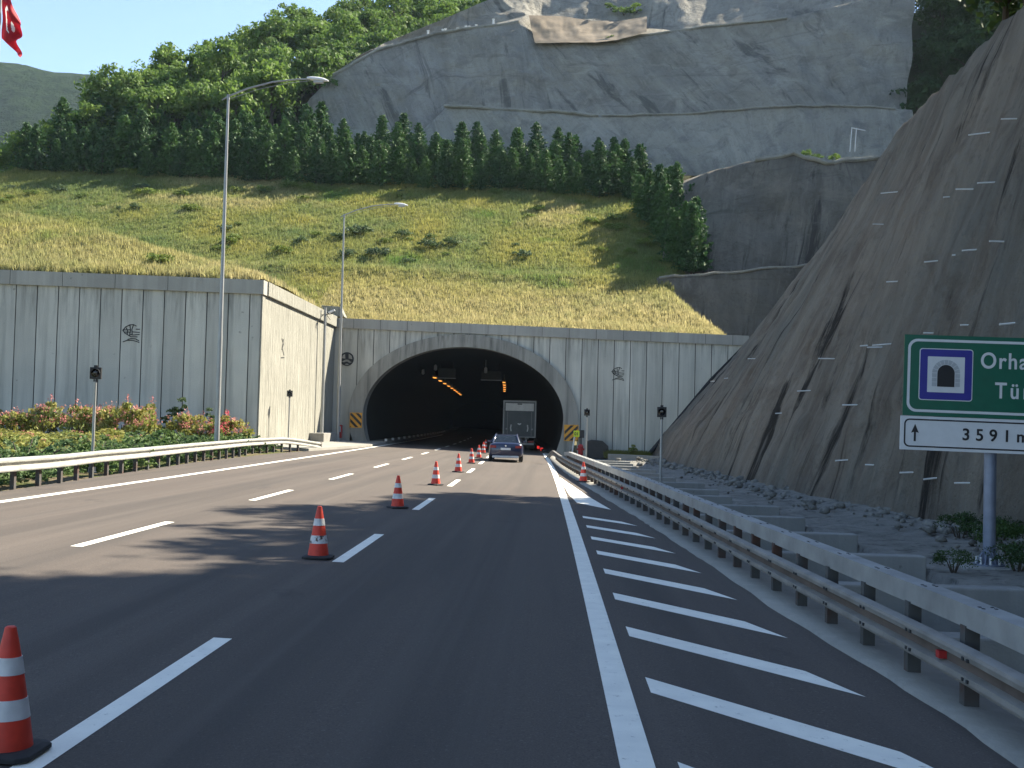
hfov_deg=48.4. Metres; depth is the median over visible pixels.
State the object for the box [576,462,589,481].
traffic cone
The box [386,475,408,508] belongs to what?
traffic cone
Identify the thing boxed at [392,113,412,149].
conifer tree
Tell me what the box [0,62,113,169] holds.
hill
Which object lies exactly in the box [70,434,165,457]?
juniper shrub
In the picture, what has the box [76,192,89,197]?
slope shrub
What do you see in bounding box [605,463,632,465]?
concrete beam
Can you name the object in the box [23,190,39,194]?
slope shrub
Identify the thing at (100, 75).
broadleaf tree
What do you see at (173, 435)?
juniper shrub
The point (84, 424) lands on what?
flowering shrub
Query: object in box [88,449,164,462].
juniper shrub
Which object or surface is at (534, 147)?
conifer tree
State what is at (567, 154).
conifer tree
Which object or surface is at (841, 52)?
rock face
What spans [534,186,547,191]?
slope shrub
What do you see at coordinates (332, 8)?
broadleaf tree
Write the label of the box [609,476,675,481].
concrete beam
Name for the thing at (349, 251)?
slope shrub
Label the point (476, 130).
conifer tree
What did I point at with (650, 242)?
slope shrub
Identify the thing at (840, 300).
cliff face
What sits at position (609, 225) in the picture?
slope shrub
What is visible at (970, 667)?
guard rail
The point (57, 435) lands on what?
yellow shrub
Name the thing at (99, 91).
broadleaf tree
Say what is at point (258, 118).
conifer tree
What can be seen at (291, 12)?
broadleaf tree
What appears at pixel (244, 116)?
conifer tree
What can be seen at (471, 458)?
traffic cone
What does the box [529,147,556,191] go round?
conifer tree
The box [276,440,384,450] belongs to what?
pavement
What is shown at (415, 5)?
broadleaf tree
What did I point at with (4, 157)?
broadleaf tree
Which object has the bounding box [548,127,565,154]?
conifer tree
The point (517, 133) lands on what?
conifer tree
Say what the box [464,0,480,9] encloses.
broadleaf tree
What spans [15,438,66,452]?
yellow shrub
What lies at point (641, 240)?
slope shrub
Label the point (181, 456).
juniper shrub
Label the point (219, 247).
slope shrub
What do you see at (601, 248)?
slope shrub
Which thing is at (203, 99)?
broadleaf tree
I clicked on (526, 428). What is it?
rear door
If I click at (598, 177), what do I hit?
conifer tree
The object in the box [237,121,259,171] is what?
conifer tree
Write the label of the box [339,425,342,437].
red cabinet
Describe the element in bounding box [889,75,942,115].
broadleaf tree
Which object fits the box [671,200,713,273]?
conifer tree
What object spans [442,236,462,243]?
slope shrub
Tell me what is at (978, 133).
drain pipe
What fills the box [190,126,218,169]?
conifer tree
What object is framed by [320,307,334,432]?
camera pole
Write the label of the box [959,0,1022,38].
broadleaf tree
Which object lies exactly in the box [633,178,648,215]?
conifer tree
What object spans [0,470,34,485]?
juniper shrub
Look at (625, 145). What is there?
conifer tree
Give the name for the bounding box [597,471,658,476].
concrete beam
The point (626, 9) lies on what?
ledge bush
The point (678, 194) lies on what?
conifer tree
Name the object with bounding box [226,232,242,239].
slope shrub
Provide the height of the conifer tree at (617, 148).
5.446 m
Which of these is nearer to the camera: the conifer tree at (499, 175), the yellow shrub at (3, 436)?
the yellow shrub at (3, 436)
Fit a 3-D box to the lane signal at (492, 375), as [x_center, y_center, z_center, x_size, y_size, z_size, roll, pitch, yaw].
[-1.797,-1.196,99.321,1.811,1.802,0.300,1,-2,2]
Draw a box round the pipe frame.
[849,127,864,151]
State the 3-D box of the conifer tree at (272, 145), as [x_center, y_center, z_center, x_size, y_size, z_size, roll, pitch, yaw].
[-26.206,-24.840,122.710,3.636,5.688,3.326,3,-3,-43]
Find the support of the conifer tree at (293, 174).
on the grass slope at (269, 272)
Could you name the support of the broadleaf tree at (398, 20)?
on the wooded hillside at (303, 98)
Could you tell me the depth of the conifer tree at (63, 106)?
126.96 m
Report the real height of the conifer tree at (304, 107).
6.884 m
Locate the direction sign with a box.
[899,334,1023,566]
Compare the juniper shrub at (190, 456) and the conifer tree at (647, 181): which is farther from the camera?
the conifer tree at (647, 181)
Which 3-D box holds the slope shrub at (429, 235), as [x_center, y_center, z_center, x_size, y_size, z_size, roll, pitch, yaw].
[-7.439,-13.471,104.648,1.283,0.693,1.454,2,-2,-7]
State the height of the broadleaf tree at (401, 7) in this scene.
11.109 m
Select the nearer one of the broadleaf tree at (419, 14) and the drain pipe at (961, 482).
the drain pipe at (961, 482)
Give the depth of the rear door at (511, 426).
87.48 m
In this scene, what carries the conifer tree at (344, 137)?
on the grass slope at (269, 272)
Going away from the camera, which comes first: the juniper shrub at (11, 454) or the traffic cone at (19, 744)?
the traffic cone at (19, 744)
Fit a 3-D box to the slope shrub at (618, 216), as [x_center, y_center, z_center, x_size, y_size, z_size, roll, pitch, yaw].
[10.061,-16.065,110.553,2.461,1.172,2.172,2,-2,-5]
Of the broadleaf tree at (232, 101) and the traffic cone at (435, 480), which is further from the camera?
the broadleaf tree at (232, 101)
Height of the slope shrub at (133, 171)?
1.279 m
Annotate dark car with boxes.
[488,433,525,461]
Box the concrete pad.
[944,560,1021,569]
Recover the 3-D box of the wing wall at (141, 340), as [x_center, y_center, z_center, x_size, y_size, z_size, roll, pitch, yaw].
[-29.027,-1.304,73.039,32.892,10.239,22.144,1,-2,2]
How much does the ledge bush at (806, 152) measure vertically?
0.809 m
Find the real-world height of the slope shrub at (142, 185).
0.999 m
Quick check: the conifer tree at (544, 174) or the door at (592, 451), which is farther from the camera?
the conifer tree at (544, 174)
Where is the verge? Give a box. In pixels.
[544,453,1023,767]
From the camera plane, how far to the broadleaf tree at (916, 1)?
149.72 m
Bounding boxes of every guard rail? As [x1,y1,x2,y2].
[0,437,321,489]
[547,450,1023,720]
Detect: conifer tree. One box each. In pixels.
[5,121,40,168]
[17,123,49,171]
[42,138,65,171]
[46,96,72,151]
[46,114,67,162]
[59,121,82,164]
[66,110,84,135]
[66,125,95,170]
[81,91,105,129]
[87,122,100,159]
[98,105,115,147]
[101,114,137,171]
[111,110,135,157]
[119,108,157,171]
[120,100,137,128]
[147,128,163,168]
[149,109,168,156]
[152,98,177,137]
[153,122,187,174]
[167,141,191,177]
[177,122,194,167]
[178,112,199,143]
[181,129,208,176]
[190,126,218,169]
[193,130,228,177]
[197,108,209,131]
[201,111,223,150]
[201,114,229,162]
[219,132,244,175]
[221,118,245,166]
[222,107,234,133]
[229,101,253,130]
[230,136,263,181]
[236,109,250,163]
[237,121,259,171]
[251,107,269,147]
[252,123,282,180]
[258,128,277,167]
[269,118,302,167]
[270,147,287,179]
[273,124,280,141]
[279,107,298,137]
[279,146,304,181]
[287,125,297,146]
[288,121,315,173]
[293,103,310,131]
[293,108,323,164]
[301,136,331,184]
[311,101,337,142]
[319,138,327,171]
[320,141,343,184]
[322,125,339,154]
[334,138,362,184]
[335,118,354,148]
[336,127,356,160]
[352,145,374,183]
[353,133,359,156]
[355,131,368,154]
[362,136,379,172]
[364,139,394,186]
[371,114,390,152]
[384,143,394,177]
[385,122,407,162]
[387,146,410,184]
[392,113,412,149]
[392,139,411,177]
[404,133,431,179]
[404,158,419,183]
[406,134,421,164]
[407,122,430,157]
[413,155,434,188]
[423,132,444,177]
[430,139,459,189]
[449,138,475,189]
[450,121,474,171]
[451,128,472,157]
[456,151,474,178]
[469,121,490,162]
[469,157,491,190]
[472,133,492,171]
[472,152,491,181]
[483,146,512,188]
[485,129,506,166]
[488,141,502,174]
[499,148,524,189]
[504,127,529,169]
[506,138,528,183]
[518,153,538,189]
[522,139,543,179]
[524,121,547,165]
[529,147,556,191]
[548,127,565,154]
[548,140,568,177]
[548,160,571,194]
[559,132,582,177]
[564,157,575,185]
[565,161,587,194]
[570,134,585,162]
[580,150,587,175]
[581,150,593,186]
[583,141,614,197]
[585,153,608,184]
[591,137,606,164]
[603,151,624,193]
[606,136,618,162]
[609,143,626,185]
[614,157,639,198]
[620,138,633,179]
[626,174,645,212]
[633,143,651,182]
[633,168,653,220]
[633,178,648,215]
[642,164,666,224]
[643,190,659,229]
[648,184,673,238]
[649,181,666,232]
[650,194,674,243]
[655,178,686,236]
[656,207,674,255]
[660,211,683,263]
[666,165,672,183]
[668,161,685,186]
[670,200,687,256]
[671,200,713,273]
[680,228,709,273]
[681,195,711,259]
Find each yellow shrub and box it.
[0,428,19,444]
[0,430,26,444]
[0,433,55,446]
[1,445,17,452]
[2,432,53,442]
[14,430,54,437]
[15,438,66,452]
[47,436,98,446]
[49,430,80,438]
[54,430,95,438]
[86,428,129,440]
[88,434,121,445]
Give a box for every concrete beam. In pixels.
[597,468,655,472]
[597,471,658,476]
[600,461,629,463]
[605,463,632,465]
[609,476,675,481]
[614,466,636,468]
[624,481,704,488]
[635,487,718,495]
[655,494,731,504]
[670,503,778,515]
[691,514,804,531]
[726,530,857,552]
[767,550,925,581]
[838,581,1023,631]
[941,632,1023,673]
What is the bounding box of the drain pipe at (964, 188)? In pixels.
[956,188,973,189]
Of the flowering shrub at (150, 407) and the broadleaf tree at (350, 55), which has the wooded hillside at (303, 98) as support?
the broadleaf tree at (350, 55)
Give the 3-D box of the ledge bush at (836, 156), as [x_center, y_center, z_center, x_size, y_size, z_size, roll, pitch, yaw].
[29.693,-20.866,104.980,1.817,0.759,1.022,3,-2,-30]
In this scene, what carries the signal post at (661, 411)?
on the ditch
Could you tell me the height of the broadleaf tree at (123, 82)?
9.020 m
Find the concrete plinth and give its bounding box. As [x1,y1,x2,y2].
[309,432,336,441]
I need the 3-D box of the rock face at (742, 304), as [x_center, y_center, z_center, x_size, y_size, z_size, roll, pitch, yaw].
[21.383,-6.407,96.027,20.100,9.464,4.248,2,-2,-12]
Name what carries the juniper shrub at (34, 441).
on the ground at (52, 480)
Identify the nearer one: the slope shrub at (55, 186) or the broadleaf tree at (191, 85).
the slope shrub at (55, 186)
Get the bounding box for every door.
[504,411,519,434]
[519,411,534,436]
[589,448,606,455]
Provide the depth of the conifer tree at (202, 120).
127.88 m
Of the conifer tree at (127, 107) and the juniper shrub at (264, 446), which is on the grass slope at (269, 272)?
the conifer tree at (127, 107)
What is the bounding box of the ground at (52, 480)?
[0,436,576,490]
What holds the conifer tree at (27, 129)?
on the grass slope at (269, 272)
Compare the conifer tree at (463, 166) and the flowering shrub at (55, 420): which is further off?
the conifer tree at (463, 166)
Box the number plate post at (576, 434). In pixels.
[571,431,579,451]
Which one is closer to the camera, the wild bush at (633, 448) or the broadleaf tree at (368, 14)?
the wild bush at (633, 448)
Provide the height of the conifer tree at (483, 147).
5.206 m
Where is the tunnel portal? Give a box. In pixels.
[332,318,748,456]
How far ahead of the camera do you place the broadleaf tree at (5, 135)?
127.70 m
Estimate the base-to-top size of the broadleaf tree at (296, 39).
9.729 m
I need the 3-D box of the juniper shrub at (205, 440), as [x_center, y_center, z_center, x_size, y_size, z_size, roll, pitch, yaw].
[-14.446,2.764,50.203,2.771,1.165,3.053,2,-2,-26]
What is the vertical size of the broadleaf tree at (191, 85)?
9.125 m
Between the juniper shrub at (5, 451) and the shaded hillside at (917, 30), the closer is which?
the juniper shrub at (5, 451)
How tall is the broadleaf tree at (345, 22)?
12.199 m
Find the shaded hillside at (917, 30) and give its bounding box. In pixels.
[906,9,982,113]
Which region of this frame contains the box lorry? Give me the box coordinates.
[503,400,535,449]
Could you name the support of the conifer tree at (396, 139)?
on the grass slope at (269, 272)
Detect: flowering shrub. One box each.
[0,407,30,431]
[0,409,36,431]
[22,394,65,433]
[23,415,57,435]
[46,411,87,431]
[56,399,101,434]
[74,404,112,432]
[84,401,123,433]
[109,402,137,431]
[110,393,157,436]
[130,396,162,431]
[164,409,207,435]
[192,419,214,439]
[208,409,254,437]
[210,410,229,437]
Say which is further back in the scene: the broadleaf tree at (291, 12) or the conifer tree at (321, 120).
the broadleaf tree at (291, 12)
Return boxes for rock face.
[298,107,912,175]
[302,0,914,130]
[657,267,802,337]
[663,155,877,274]
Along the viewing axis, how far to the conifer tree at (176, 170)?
119.90 m
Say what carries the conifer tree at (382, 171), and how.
on the grass slope at (269, 272)
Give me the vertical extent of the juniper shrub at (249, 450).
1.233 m
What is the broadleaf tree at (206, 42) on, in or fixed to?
on the wooded hillside at (303, 98)
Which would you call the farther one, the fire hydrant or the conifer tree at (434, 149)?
the conifer tree at (434, 149)
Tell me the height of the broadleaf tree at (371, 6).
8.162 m
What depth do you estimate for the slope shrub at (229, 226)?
105.03 m
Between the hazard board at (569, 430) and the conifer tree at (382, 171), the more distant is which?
the conifer tree at (382, 171)
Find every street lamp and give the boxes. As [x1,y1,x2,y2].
[214,76,328,440]
[336,203,407,440]
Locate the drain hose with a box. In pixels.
[649,351,737,453]
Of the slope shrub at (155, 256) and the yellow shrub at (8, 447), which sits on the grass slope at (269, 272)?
the slope shrub at (155, 256)
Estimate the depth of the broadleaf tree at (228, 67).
137.82 m
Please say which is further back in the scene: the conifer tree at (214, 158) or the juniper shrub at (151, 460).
the conifer tree at (214, 158)
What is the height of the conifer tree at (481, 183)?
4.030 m
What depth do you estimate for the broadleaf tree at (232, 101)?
128.19 m
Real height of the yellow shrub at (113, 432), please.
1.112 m
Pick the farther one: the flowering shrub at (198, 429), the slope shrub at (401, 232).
the slope shrub at (401, 232)
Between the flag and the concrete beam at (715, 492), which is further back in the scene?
the flag
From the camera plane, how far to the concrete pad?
19.33 m
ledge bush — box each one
[604,2,617,9]
[612,6,635,14]
[630,3,641,12]
[801,149,812,155]
[811,154,824,157]
[827,153,840,159]
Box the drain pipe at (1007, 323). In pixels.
[999,322,1014,324]
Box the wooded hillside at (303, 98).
[171,1,694,327]
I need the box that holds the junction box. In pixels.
[579,430,583,443]
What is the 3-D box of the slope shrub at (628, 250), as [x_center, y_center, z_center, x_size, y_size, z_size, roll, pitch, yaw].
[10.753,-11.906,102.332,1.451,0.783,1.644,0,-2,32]
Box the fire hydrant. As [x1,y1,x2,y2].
[577,444,584,455]
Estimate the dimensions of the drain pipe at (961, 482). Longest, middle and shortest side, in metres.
0.641 x 0.064 x 0.044 m
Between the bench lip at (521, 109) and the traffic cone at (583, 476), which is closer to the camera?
the traffic cone at (583, 476)
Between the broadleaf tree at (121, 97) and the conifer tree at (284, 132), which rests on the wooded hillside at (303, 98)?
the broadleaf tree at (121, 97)
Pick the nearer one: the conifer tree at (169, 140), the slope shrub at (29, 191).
the slope shrub at (29, 191)
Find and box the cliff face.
[651,6,1023,530]
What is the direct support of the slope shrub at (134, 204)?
on the grass slope at (269, 272)
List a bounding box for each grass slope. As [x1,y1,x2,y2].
[0,158,399,306]
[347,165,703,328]
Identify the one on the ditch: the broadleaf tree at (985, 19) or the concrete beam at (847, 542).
the concrete beam at (847, 542)
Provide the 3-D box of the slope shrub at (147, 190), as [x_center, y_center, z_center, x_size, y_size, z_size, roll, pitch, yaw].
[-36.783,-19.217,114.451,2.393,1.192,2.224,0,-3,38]
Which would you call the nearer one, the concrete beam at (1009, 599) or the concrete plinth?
the concrete beam at (1009, 599)
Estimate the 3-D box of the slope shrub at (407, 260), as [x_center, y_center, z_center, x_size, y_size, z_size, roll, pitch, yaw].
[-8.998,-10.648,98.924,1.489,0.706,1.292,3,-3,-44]
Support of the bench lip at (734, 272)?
on the rock face at (742, 304)
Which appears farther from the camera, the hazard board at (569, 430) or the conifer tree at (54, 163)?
the conifer tree at (54, 163)
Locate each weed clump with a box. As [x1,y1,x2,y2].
[929,547,981,572]
[933,511,978,538]
[965,514,1023,540]
[974,520,1023,555]
[982,540,1023,571]
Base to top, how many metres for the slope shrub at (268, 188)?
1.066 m
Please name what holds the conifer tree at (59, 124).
on the grass slope at (269, 272)
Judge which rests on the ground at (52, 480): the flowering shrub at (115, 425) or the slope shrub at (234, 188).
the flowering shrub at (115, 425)
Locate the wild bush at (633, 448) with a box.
[628,444,637,451]
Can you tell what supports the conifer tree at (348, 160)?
on the grass slope at (269, 272)
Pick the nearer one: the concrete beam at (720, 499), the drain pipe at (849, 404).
the concrete beam at (720, 499)
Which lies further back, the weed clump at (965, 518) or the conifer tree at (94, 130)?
the conifer tree at (94, 130)
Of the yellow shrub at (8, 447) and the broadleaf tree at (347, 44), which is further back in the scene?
the broadleaf tree at (347, 44)
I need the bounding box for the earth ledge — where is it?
[529,15,646,42]
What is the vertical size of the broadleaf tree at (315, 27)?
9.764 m
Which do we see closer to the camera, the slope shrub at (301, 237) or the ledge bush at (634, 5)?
the slope shrub at (301, 237)
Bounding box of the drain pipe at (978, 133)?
[968,132,989,135]
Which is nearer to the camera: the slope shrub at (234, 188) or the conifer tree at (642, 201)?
the conifer tree at (642, 201)
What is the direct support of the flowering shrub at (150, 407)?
on the ground at (52, 480)
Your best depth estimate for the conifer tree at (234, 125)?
122.21 m
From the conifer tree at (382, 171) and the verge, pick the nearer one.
the verge
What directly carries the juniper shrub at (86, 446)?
on the ground at (52, 480)
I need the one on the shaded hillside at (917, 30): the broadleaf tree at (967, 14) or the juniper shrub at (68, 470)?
the broadleaf tree at (967, 14)
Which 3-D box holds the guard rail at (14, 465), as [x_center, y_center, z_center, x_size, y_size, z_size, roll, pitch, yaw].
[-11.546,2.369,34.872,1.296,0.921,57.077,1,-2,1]
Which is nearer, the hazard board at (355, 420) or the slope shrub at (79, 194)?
the hazard board at (355, 420)
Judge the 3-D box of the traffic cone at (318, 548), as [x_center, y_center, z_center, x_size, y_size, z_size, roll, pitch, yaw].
[-2.794,2.141,16.488,0.420,0.746,0.420,1,-2,2]
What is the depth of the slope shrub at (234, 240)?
101.51 m
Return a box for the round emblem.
[341,352,353,365]
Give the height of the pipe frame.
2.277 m
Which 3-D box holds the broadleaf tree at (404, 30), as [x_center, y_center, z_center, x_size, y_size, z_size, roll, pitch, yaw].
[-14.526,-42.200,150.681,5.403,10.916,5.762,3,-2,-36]
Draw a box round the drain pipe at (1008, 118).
[1001,118,1016,119]
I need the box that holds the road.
[0,428,1017,767]
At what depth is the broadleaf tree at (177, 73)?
136.07 m
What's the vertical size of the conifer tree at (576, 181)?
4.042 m
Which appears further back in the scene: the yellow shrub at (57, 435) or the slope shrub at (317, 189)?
the slope shrub at (317, 189)
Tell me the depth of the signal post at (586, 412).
61.81 m
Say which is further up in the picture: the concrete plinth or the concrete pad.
the concrete plinth
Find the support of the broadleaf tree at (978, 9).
on the shaded hillside at (917, 30)
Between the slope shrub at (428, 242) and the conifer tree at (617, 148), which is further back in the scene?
the conifer tree at (617, 148)
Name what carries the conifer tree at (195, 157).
on the grass slope at (269, 272)
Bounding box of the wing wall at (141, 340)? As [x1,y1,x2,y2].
[0,270,346,440]
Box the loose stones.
[616,457,1023,561]
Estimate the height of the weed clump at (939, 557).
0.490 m
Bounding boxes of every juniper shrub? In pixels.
[0,436,87,471]
[0,449,43,456]
[0,451,36,457]
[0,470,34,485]
[9,470,43,480]
[12,442,118,461]
[12,452,83,472]
[17,468,56,481]
[18,442,86,468]
[48,453,86,474]
[65,439,132,449]
[66,429,183,462]
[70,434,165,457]
[78,439,127,451]
[79,461,127,473]
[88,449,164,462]
[96,443,157,471]
[97,432,183,457]
[98,446,165,465]
[123,431,184,443]
[135,429,200,443]
[152,428,230,441]
[152,442,205,460]
[170,438,212,459]
[170,443,198,462]
[179,433,211,442]
[190,440,221,454]
[194,437,251,454]
[200,429,250,440]
[207,434,262,452]
[238,436,276,451]
[245,435,273,450]
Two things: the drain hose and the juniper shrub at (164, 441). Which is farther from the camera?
the drain hose
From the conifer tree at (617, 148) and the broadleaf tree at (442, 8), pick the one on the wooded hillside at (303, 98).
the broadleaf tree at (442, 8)
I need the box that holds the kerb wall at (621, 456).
[608,454,659,459]
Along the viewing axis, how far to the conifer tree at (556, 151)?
121.41 m
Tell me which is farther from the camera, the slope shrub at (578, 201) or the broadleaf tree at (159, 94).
the broadleaf tree at (159, 94)
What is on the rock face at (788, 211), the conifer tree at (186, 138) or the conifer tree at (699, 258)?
the conifer tree at (699, 258)
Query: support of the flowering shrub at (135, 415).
on the ground at (52, 480)
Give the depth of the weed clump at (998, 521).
23.54 m
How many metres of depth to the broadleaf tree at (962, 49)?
126.49 m
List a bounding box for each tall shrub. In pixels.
[158,409,174,435]
[170,397,187,431]
[202,407,214,435]
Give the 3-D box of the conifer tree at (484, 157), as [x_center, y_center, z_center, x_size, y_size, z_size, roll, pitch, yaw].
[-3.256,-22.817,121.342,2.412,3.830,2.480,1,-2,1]
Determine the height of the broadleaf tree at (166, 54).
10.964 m
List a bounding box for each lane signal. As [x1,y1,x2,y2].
[438,362,455,378]
[481,371,500,380]
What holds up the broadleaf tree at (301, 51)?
on the wooded hillside at (303, 98)
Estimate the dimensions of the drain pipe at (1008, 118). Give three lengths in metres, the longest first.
0.641 x 0.064 x 0.044 m
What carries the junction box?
on the ditch
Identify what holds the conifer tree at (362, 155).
on the grass slope at (269, 272)
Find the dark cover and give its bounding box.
[587,440,607,458]
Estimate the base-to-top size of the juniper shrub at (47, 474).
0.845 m
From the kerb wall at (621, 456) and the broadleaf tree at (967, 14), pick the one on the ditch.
the kerb wall at (621, 456)
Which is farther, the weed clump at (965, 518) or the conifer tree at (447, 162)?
the conifer tree at (447, 162)
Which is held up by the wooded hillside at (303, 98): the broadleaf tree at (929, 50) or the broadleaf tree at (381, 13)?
the broadleaf tree at (381, 13)
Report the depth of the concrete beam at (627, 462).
66.72 m
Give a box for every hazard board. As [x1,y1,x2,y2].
[349,413,361,427]
[564,425,578,440]
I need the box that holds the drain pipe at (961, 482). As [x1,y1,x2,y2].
[954,482,969,483]
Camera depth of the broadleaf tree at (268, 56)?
140.51 m
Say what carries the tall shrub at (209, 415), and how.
on the ground at (52, 480)
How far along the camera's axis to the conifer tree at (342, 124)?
127.41 m
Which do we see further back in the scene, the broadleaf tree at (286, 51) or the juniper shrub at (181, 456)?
the broadleaf tree at (286, 51)
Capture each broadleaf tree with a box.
[0,131,45,170]
[0,146,16,172]
[4,130,27,167]
[38,124,65,151]
[39,109,71,153]
[64,100,115,128]
[73,62,132,112]
[85,84,122,125]
[100,72,162,115]
[116,86,158,121]
[121,59,158,104]
[124,83,196,128]
[147,41,189,78]
[147,59,188,73]
[147,71,190,118]
[152,65,194,125]
[172,78,222,126]
[180,84,224,133]
[184,45,227,80]
[189,45,226,82]
[190,38,216,52]
[193,35,246,111]
[213,60,252,84]
[215,80,264,121]
[217,77,262,109]
[226,69,276,118]
[228,21,266,54]
[238,48,260,73]
[246,16,297,53]
[246,60,301,127]
[248,58,301,125]
[251,20,307,57]
[254,36,289,73]
[254,47,292,88]
[256,44,298,81]
[259,9,289,45]
[277,2,324,56]
[287,18,331,53]
[287,46,349,94]
[287,48,322,97]
[294,14,321,38]
[296,33,332,51]
[300,48,336,93]
[313,38,360,70]
[315,11,373,65]
[322,5,343,21]
[323,7,372,34]
[334,0,364,26]
[344,41,366,62]
[353,7,385,44]
[354,24,400,52]
[355,0,374,11]
[355,6,388,31]
[364,3,379,9]
[373,0,415,27]
[377,13,424,38]
[387,4,412,19]
[392,24,409,36]
[402,17,431,35]
[408,0,440,15]
[409,0,438,25]
[420,0,459,24]
[425,13,450,24]
[443,0,471,11]
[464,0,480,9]
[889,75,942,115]
[911,28,957,74]
[913,0,965,39]
[913,28,966,80]
[915,0,943,26]
[916,0,955,30]
[936,30,989,79]
[949,0,992,22]
[952,0,1001,61]
[958,9,999,52]
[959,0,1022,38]
[972,0,993,17]
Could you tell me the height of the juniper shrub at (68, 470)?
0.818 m
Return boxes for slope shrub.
[0,197,12,202]
[5,194,16,198]
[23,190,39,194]
[51,184,66,188]
[53,186,67,191]
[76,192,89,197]
[114,167,137,175]
[129,202,143,208]
[131,182,149,188]
[132,187,159,194]
[144,252,174,262]
[173,190,193,195]
[183,204,201,210]
[211,245,230,249]
[216,224,231,228]
[217,236,237,243]
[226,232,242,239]
[230,186,245,190]
[256,185,276,190]
[270,245,292,253]
[279,179,299,188]
[292,235,308,241]
[297,195,310,199]
[310,186,328,191]
[310,231,323,235]
[329,232,347,236]
[337,247,357,255]
[341,223,374,235]
[364,247,390,254]
[376,237,393,242]
[393,229,414,235]
[402,257,415,262]
[417,237,445,248]
[424,234,436,238]
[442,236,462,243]
[512,249,531,255]
[528,205,544,210]
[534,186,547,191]
[573,200,585,203]
[582,216,599,223]
[593,246,608,250]
[600,223,622,229]
[603,212,627,220]
[616,223,628,227]
[622,248,636,252]
[635,237,655,245]
[635,239,657,246]
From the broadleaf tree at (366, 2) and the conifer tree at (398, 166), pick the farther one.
the broadleaf tree at (366, 2)
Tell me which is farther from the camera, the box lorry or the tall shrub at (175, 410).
the box lorry
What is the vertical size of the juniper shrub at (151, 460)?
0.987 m
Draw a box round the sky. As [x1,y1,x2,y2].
[0,0,917,76]
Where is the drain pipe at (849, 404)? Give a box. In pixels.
[842,404,857,405]
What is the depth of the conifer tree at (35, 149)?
120.92 m
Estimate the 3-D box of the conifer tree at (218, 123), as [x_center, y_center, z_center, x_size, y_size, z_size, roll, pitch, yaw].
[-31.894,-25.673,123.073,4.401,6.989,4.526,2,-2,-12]
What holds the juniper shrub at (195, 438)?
on the ground at (52, 480)
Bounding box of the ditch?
[566,457,1023,587]
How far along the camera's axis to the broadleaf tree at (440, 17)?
162.90 m
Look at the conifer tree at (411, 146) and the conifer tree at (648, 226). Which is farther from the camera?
the conifer tree at (411, 146)
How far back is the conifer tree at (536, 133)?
126.10 m
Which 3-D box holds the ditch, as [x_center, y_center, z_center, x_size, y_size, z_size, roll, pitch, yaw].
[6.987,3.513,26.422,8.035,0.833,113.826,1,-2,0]
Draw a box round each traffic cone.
[0,625,51,764]
[302,506,334,559]
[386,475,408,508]
[428,461,443,484]
[452,453,464,471]
[467,448,474,463]
[475,445,481,457]
[481,442,485,452]
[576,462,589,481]
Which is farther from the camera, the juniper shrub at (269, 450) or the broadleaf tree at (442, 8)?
the broadleaf tree at (442, 8)
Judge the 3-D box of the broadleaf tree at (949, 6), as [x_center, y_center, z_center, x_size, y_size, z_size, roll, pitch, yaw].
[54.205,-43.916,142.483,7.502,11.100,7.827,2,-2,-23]
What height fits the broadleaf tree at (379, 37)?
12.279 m
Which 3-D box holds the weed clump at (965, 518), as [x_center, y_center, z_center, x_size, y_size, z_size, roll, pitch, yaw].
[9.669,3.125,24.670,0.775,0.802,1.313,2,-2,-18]
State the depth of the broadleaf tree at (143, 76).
135.88 m
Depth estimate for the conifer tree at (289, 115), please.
127.96 m
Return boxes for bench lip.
[332,20,518,75]
[444,104,597,116]
[536,17,786,43]
[601,104,895,116]
[659,263,806,278]
[755,151,880,164]
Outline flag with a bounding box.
[0,0,21,56]
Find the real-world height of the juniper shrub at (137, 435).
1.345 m
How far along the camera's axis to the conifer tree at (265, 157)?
119.70 m
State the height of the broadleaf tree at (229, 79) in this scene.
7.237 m
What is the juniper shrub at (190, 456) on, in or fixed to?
on the ground at (52, 480)
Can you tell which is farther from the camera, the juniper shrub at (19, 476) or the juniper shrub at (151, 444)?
the juniper shrub at (151, 444)
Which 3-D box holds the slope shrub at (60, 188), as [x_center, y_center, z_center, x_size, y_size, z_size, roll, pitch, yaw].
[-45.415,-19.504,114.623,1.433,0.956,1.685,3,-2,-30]
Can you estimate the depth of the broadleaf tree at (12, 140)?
121.03 m
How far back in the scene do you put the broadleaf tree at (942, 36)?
137.57 m
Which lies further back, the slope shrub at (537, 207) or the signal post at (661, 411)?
the slope shrub at (537, 207)
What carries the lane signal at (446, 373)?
hanging from the tunnel portal
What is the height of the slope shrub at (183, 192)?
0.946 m
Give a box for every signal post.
[87,365,101,472]
[287,390,292,437]
[584,408,589,456]
[657,405,666,482]
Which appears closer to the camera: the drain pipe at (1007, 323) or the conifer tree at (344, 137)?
the drain pipe at (1007, 323)

